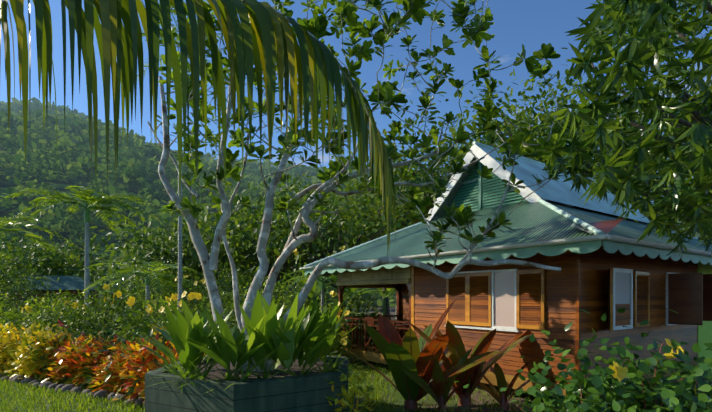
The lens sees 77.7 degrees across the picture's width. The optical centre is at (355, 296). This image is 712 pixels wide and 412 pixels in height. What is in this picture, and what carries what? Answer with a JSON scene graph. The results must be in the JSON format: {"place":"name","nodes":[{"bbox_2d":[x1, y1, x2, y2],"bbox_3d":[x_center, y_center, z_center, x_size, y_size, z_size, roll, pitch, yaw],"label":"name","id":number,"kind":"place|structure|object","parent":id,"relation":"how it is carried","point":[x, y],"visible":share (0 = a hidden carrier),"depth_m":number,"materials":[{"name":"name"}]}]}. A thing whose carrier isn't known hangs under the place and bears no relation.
{"place":"outdoors","nodes":[
{"label":"outdoors","id":0,"kind":"place"},
{"bbox_2d":[10,246,350,344],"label":"allamanda flowers","id":1,"kind":"object","parent":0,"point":[149,309],"visible":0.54,"depth_m":11.58,"materials":[{"name":"yellow plant"}]},
{"bbox_2d":[0,0,395,261],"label":"frond","id":2,"kind":"object","parent":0,"point":[263,34],"depth_m":3.11,"materials":[{"name":"green plant"}]},
{"bbox_2d":[0,135,395,306],"bbox_3d":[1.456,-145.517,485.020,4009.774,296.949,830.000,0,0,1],"label":"trees","id":3,"kind":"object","parent":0,"point":[79,181],"depth_m":121.57,"materials":[{"name":"green plant"}]},
{"bbox_2d":[0,97,699,306],"bbox_3d":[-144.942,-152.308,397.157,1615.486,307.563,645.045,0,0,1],"label":"hillside","id":4,"kind":"structure","parent":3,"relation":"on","point":[139,158],"depth_m":185.84,"materials":[{"name":"green plant"}]},
{"bbox_2d":[0,307,708,411],"bbox_3d":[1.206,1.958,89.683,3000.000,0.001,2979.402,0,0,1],"label":"ground","id":5,"kind":"structure","parent":0,"point":[427,401],"depth_m":8.40,"materials":[{"name":"green plant"}]},
{"bbox_2d":[0,251,15,260],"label":"palm","id":6,"kind":"object","parent":5,"relation":"on","point":[5,254],"visible":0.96,"depth_m":27.80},
{"bbox_2d":[0,288,16,322],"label":"garden shrub","id":7,"kind":"object","parent":5,"relation":"on","point":[7,297],"visible":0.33,"depth_m":21.21,"materials":[{"name":"green plant"}]},
{"bbox_2d":[0,293,19,322],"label":"garden shrub","id":8,"kind":"object","parent":5,"relation":"on","point":[7,300],"visible":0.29,"depth_m":26.99,"materials":[{"name":"green plant"}]},
{"bbox_2d":[0,323,20,368],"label":"croton shrub","id":9,"kind":"object","parent":5,"relation":"on","point":[1,326],"visible":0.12,"depth_m":11.70,"materials":[{"name":"yellow plant"}]},
{"bbox_2d":[0,327,23,373],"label":"croton shrub","id":10,"kind":"object","parent":5,"relation":"on","point":[4,333],"depth_m":11.20,"materials":[{"name":"yellow plant"}]},
{"bbox_2d":[0,304,25,338],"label":"garden shrub","id":11,"kind":"object","parent":5,"relation":"on","point":[2,321],"visible":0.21,"depth_m":14.65,"materials":[{"name":"green plant"}]},
{"bbox_2d":[0,265,38,314],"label":"garden shrub","id":12,"kind":"object","parent":5,"relation":"on","point":[10,288],"depth_m":32.82,"materials":[{"name":"green plant"}]},
{"bbox_2d":[0,319,48,373],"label":"croton shrub","id":13,"kind":"object","parent":5,"relation":"on","point":[12,345],"depth_m":11.06,"materials":[{"name":"yellow plant"}]},
{"bbox_2d":[0,262,55,311],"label":"garden shrub","id":14,"kind":"object","parent":5,"relation":"on","point":[32,285],"depth_m":40.90,"materials":[{"name":"green plant"}]},
{"bbox_2d":[0,242,67,297],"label":"tree","id":15,"kind":"object","parent":5,"relation":"on","point":[31,263],"visible":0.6,"depth_m":44.18,"materials":[{"name":"green plant"}]},
{"bbox_2d":[0,215,68,253],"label":"palm","id":16,"kind":"object","parent":5,"relation":"on","point":[19,223],"visible":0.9,"depth_m":12.97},
{"bbox_2d":[0,218,60,247],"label":"palm frond","id":17,"kind":"object","parent":16,"relation":"attached to","point":[22,225],"visible":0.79,"depth_m":12.87,"materials":[{"name":"green"}]},
{"bbox_2d":[4,327,64,375],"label":"croton shrub","id":18,"kind":"object","parent":5,"relation":"on","point":[22,364],"visible":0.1,"depth_m":10.46,"materials":[{"name":"plant"}]},
{"bbox_2d":[5,324,67,380],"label":"croton shrub","id":19,"kind":"object","parent":5,"relation":"on","point":[37,350],"depth_m":10.13,"materials":[{"name":"yellow plant"}]},
{"bbox_2d":[4,275,97,308],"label":"bungalow","id":20,"kind":"object","parent":5,"relation":"on","point":[72,284],"visible":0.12,"depth_m":58.58,"materials":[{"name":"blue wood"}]},
{"bbox_2d":[0,294,102,335],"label":"garden shrub","id":21,"kind":"object","parent":5,"relation":"on","point":[38,303],"depth_m":18.21,"materials":[{"name":"green plant"}]},
{"bbox_2d":[28,327,85,380],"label":"croton shrub","id":22,"kind":"object","parent":5,"relation":"on","point":[63,336],"depth_m":10.24,"materials":[{"name":"plant"}]},
{"bbox_2d":[0,231,122,287],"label":"tree","id":23,"kind":"object","parent":5,"relation":"on","point":[55,260],"visible":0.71,"depth_m":64.88,"materials":[{"name":"green plant"}]},
{"bbox_2d":[14,299,110,342],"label":"garden shrub","id":24,"kind":"object","parent":5,"relation":"on","point":[42,317],"depth_m":14.57,"materials":[{"name":"green plant"}]},
{"bbox_2d":[20,288,116,327],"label":"garden shrub","id":25,"kind":"object","parent":5,"relation":"on","point":[65,295],"depth_m":23.78,"materials":[{"name":"green plant"}]},
{"bbox_2d":[0,373,144,406],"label":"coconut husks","id":26,"kind":"object","parent":5,"relation":"on","point":[72,387],"visible":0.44,"depth_m":8.92},
{"bbox_2d":[42,337,103,383],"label":"croton shrub","id":27,"kind":"object","parent":5,"relation":"on","point":[58,362],"depth_m":9.64,"materials":[{"name":"plant"}]},
{"bbox_2d":[4,185,145,322],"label":"tree","id":28,"kind":"object","parent":5,"relation":"on","point":[95,197],"depth_m":21.58,"materials":[{"name":"green plant"}]},
{"bbox_2d":[10,187,143,229],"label":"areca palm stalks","id":29,"kind":"object","parent":28,"relation":"attached to","point":[86,215],"visible":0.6,"depth_m":21.58,"materials":[{"name":"green"}]},
{"bbox_2d":[54,331,113,385],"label":"croton shrub","id":30,"kind":"object","parent":5,"relation":"on","point":[76,359],"depth_m":9.52,"materials":[{"name":"plant"}]},
{"bbox_2d":[69,334,127,387],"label":"croton shrub","id":31,"kind":"object","parent":5,"relation":"on","point":[89,374],"visible":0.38,"depth_m":9.31,"materials":[{"name":"plant"}]},
{"bbox_2d":[54,280,153,346],"bbox_3d":[-7.519,0.732,13.297,2.969,2.479,3.051,0,0,1],"label":"garden shrub","id":32,"kind":"object","parent":5,"relation":"on","point":[93,326],"depth_m":13.04,"materials":[{"name":"green plant"}]},
{"bbox_2d":[86,341,153,393],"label":"croton shrub","id":33,"kind":"object","parent":5,"relation":"on","point":[106,360],"visible":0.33,"depth_m":8.75,"materials":[{"name":"plant"}]},
{"bbox_2d":[92,341,160,396],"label":"croton shrub","id":34,"kind":"object","parent":5,"relation":"on","point":[116,367],"depth_m":8.54,"materials":[{"name":"plant"}]},
{"bbox_2d":[111,328,174,402],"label":"croton shrub","id":35,"kind":"object","parent":5,"relation":"on","point":[139,359],"depth_m":8.06,"materials":[{"name":"plant"}]},
{"bbox_2d":[79,261,207,334],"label":"tree","id":36,"kind":"object","parent":5,"relation":"on","point":[139,269],"depth_m":16.73,"materials":[{"name":"green plant"}]},
{"bbox_2d":[81,262,201,293],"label":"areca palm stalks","id":37,"kind":"object","parent":36,"relation":"attached to","point":[147,281],"visible":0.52,"depth_m":17.02,"materials":[{"name":"green"}]},
{"bbox_2d":[96,267,191,333],"bbox_3d":[-9.284,0.301,19.672,4.294,3.330,4.369,0,0,1],"label":"garden shrub","id":38,"kind":"object","parent":5,"relation":"on","point":[135,284],"depth_m":19.20,"materials":[{"name":"green plant"}]},
{"bbox_2d":[107,292,195,358],"bbox_3d":[-5.268,0.919,12.019,2.976,2.099,2.845,0,0,1],"label":"garden shrub","id":39,"kind":"object","parent":5,"relation":"on","point":[147,319],"depth_m":11.65,"materials":[{"name":"green plant"}]},
{"bbox_2d":[140,348,178,398],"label":"croton shrub","id":40,"kind":"object","parent":5,"relation":"on","point":[168,359],"depth_m":7.89,"materials":[{"name":"orange plant"}]},
{"bbox_2d":[120,260,206,324],"bbox_3d":[-10.746,-0.074,25.136,5.202,4.090,5.090,0,0,1],"label":"garden shrub","id":41,"kind":"object","parent":5,"relation":"on","point":[172,272],"depth_m":24.69,"materials":[{"name":"green plant"}]},
{"bbox_2d":[79,216,267,306],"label":"tree","id":42,"kind":"object","parent":5,"relation":"on","point":[173,241],"depth_m":35.71,"materials":[{"name":"green plant"}]},
{"bbox_2d":[64,203,289,299],"bbox_3d":[-11.245,-2.080,29.978,14.322,8.350,13.610,0,0,1],"label":"tree","id":43,"kind":"object","parent":5,"relation":"on","point":[141,244],"depth_m":27.17,"materials":[{"name":"green plant"}]},
{"bbox_2d":[112,230,245,301],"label":"tree","id":44,"kind":"object","parent":5,"relation":"on","point":[131,246],"depth_m":55.36,"materials":[{"name":"green plant"}]},
{"bbox_2d":[137,19,228,313],"bbox_3d":[-5.592,-3.120,14.137,4.010,10.356,3.793,0,0,1],"label":"tall palm","id":45,"kind":"object","parent":5,"relation":"on","point":[179,256],"depth_m":14.02,"materials":[{"name":"plant"}]},
{"bbox_2d":[137,33,228,80],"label":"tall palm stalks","id":46,"kind":"object","parent":45,"relation":"on","point":[178,50],"visible":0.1,"depth_m":14.00,"materials":[{"name":"green"}]},
{"bbox_2d":[161,270,244,337],"bbox_3d":[-5.792,0.439,17.544,3.865,3.064,3.884,0,0,1],"label":"garden shrub","id":47,"kind":"object","parent":5,"relation":"on","point":[218,286],"depth_m":17.43,"materials":[{"name":"green plant"}]},
{"bbox_2d":[170,291,243,354],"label":"garden shrub","id":48,"kind":"object","parent":5,"relation":"on","point":[229,302],"depth_m":11.33,"materials":[{"name":"green plant"}]},
{"bbox_2d":[131,212,311,299],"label":"tree","id":49,"kind":"object","parent":5,"relation":"on","point":[223,250],"depth_m":43.00,"materials":[{"name":"green plant"}]},
{"bbox_2d":[194,259,275,320],"bbox_3d":[-6.273,-0.009,23.092,4.638,3.956,4.687,0,0,1],"label":"garden shrub","id":50,"kind":"object","parent":5,"relation":"on","point":[241,282],"depth_m":22.79,"materials":[{"name":"green plant"}]},
{"bbox_2d":[145,355,347,411],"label":"planter","id":51,"kind":"object","parent":5,"relation":"on","point":[310,391],"visible":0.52,"depth_m":6.01,"materials":[{"name":"concrete"}]},
{"bbox_2d":[131,290,360,373],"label":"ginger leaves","id":52,"kind":"object","parent":51,"relation":"in","point":[308,335],"visible":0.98,"depth_m":6.15,"materials":[{"name":"green plant"}]},
{"bbox_2d":[143,347,360,393],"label":"lily leaves","id":53,"kind":"object","parent":51,"relation":"in","point":[193,373],"visible":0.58,"depth_m":6.13,"materials":[{"name":"green plant"}]},
{"bbox_2d":[156,173,375,311],"bbox_3d":[-4.848,-3.053,29.210,15.890,10.300,15.702,0,0,1],"label":"tree","id":54,"kind":"object","parent":5,"relation":"on","point":[248,211],"depth_m":26.21,"materials":[{"name":"green plant"}]},
{"bbox_2d":[227,276,306,332],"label":"garden shrub","id":55,"kind":"object","parent":5,"relation":"on","point":[289,302],"depth_m":14.28,"materials":[{"name":"green plant"}]},
{"bbox_2d":[271,262,346,325],"bbox_3d":[-2.272,0.199,20.456,4.329,3.537,4.388,0,0,1],"label":"garden shrub","id":56,"kind":"object","parent":5,"relation":"on","point":[305,304],"depth_m":20.24,"materials":[{"name":"green plant"}]},
{"bbox_2d":[284,270,336,310],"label":"palm","id":57,"kind":"object","parent":5,"relation":"on","point":[301,277],"depth_m":15.46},
{"bbox_2d":[291,272,334,289],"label":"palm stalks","id":58,"kind":"object","parent":57,"relation":"attached to","point":[322,284],"visible":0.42,"depth_m":15.46,"materials":[{"name":"green"}]},
{"bbox_2d":[239,164,381,247],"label":"tree","id":59,"kind":"object","parent":5,"relation":"on","point":[296,191],"visible":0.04,"depth_m":45.22,"materials":[{"name":"green plant"}]},
{"bbox_2d":[205,165,434,330],"bbox_3d":[-1.094,-2.471,24.125,14.389,9.074,14.244,0,0,1],"label":"tree","id":60,"kind":"object","parent":5,"relation":"on","point":[365,224],"depth_m":22.42,"materials":[{"name":"green plant"}]},
{"bbox_2d":[296,302,355,359],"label":"garden shrub","id":61,"kind":"object","parent":5,"relation":"on","point":[337,344],"visible":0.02,"depth_m":12.51,"materials":[{"name":"green plant"}]},
{"bbox_2d":[275,265,394,339],"bbox_3d":[0.764,0.331,19.765,5.898,3.353,8.232,0,0,42],"label":"banana plant","id":62,"kind":"object","parent":5,"relation":"on","point":[315,290],"depth_m":18.23,"materials":[{"name":"green plant"}]},
{"bbox_2d":[325,359,378,411],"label":"plant","id":63,"kind":"object","parent":5,"relation":"on","point":[357,379],"depth_m":6.23,"materials":[{"name":"green plant"}]},
{"bbox_2d":[283,146,420,317],"bbox_3d":[2.644,-3.756,33.647,17.470,11.724,16.326,0,0,1],"label":"tree","id":64,"kind":"object","parent":5,"relation":"on","point":[362,196],"depth_m":30.38,"materials":[{"name":"green plant"}]},
{"bbox_2d":[327,288,382,353],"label":"garden shrub","id":65,"kind":"object","parent":5,"relation":"on","point":[359,304],"depth_m":13.95,"materials":[{"name":"green plant"}]},
{"bbox_2d":[345,301,540,407],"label":"red banana leaves","id":66,"kind":"object","parent":5,"relation":"on","point":[414,362],"visible":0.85,"depth_m":7.49,"materials":[{"name":"red plant"}]},
{"bbox_2d":[342,299,529,406],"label":"red banana midribs","id":67,"kind":"object","parent":66,"relation":"attached to","point":[447,366],"visible":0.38,"depth_m":7.58,"materials":[{"name":"brown plant"}]},
{"bbox_2d":[320,86,588,239],"bbox_3d":[4.937,-4.759,27.072,14.854,13.890,15.947,0,0,1],"label":"tree","id":68,"kind":"object","parent":5,"relation":"on","point":[442,169],"depth_m":24.19,"materials":[{"name":"green plant"}]},
{"bbox_2d":[404,391,507,411],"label":"plant stems","id":69,"kind":"object","parent":5,"relation":"on","point":[413,405],"visible":0.58,"depth_m":7.63,"materials":[{"name":"plant"}]},
{"bbox_2d":[299,141,711,407],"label":"bungalow","id":70,"kind":"object","parent":5,"relation":"on","point":[601,257],"visible":0.77,"depth_m":9.08,"materials":[{"name":"brown wood"}]},
{"bbox_2d":[420,28,692,198],"bbox_3d":[10.960,-5.298,23.428,16.023,14.838,16.267,0,0,1],"label":"tree","id":71,"kind":"object","parent":5,"relation":"on","point":[551,102],"depth_m":21.51,"materials":[{"name":"green plant"}]},
{"bbox_2d":[445,48,694,193],"bbox_3d":[13.698,-6.729,30.971,17.210,17.586,17.612,0,0,1],"label":"tree","id":72,"kind":"object","parent":5,"relation":"on","point":[562,98],"depth_m":27.35,"materials":[{"name":"green plant"}]},
{"bbox_2d":[454,308,711,411],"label":"hibiscus shrub","id":73,"kind":"object","parent":5,"relation":"on","point":[665,391],"depth_m":4.37,"materials":[{"name":"green plant"}]},
{"bbox_2d":[609,338,707,407],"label":"yellow flowers","id":74,"kind":"object","parent":73,"relation":"attached to","point":[620,373],"visible":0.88,"depth_m":4.03,"materials":[{"name":"yellow plant"}]},
{"bbox_2d":[569,69,710,236],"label":"tree","id":75,"kind":"object","parent":5,"relation":"on","point":[635,169],"depth_m":20.88,"materials":[{"name":"green plant"}]},
{"bbox_2d":[597,127,694,229],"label":"tree","id":76,"kind":"object","parent":5,"relation":"on","point":[644,214],"depth_m":33.36,"materials":[{"name":"green plant"}]},
{"bbox_2d":[0,0,711,210],"label":"sky","id":77,"kind":"structure","parent":0,"point":[529,23],"materials":[{"name":"blue"}]},
{"bbox_2d":[147,0,589,371],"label":"frangipani tree","id":78,"kind":"object","parent":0,"point":[316,25],"depth_m":6.95,"materials":[{"name":"plant"}]},
{"bbox_2d":[537,0,711,258],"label":"mango tree","id":79,"kind":"object","parent":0,"point":[650,40],"depth_m":4.33,"materials":[{"name":"green plant"}]}
]}

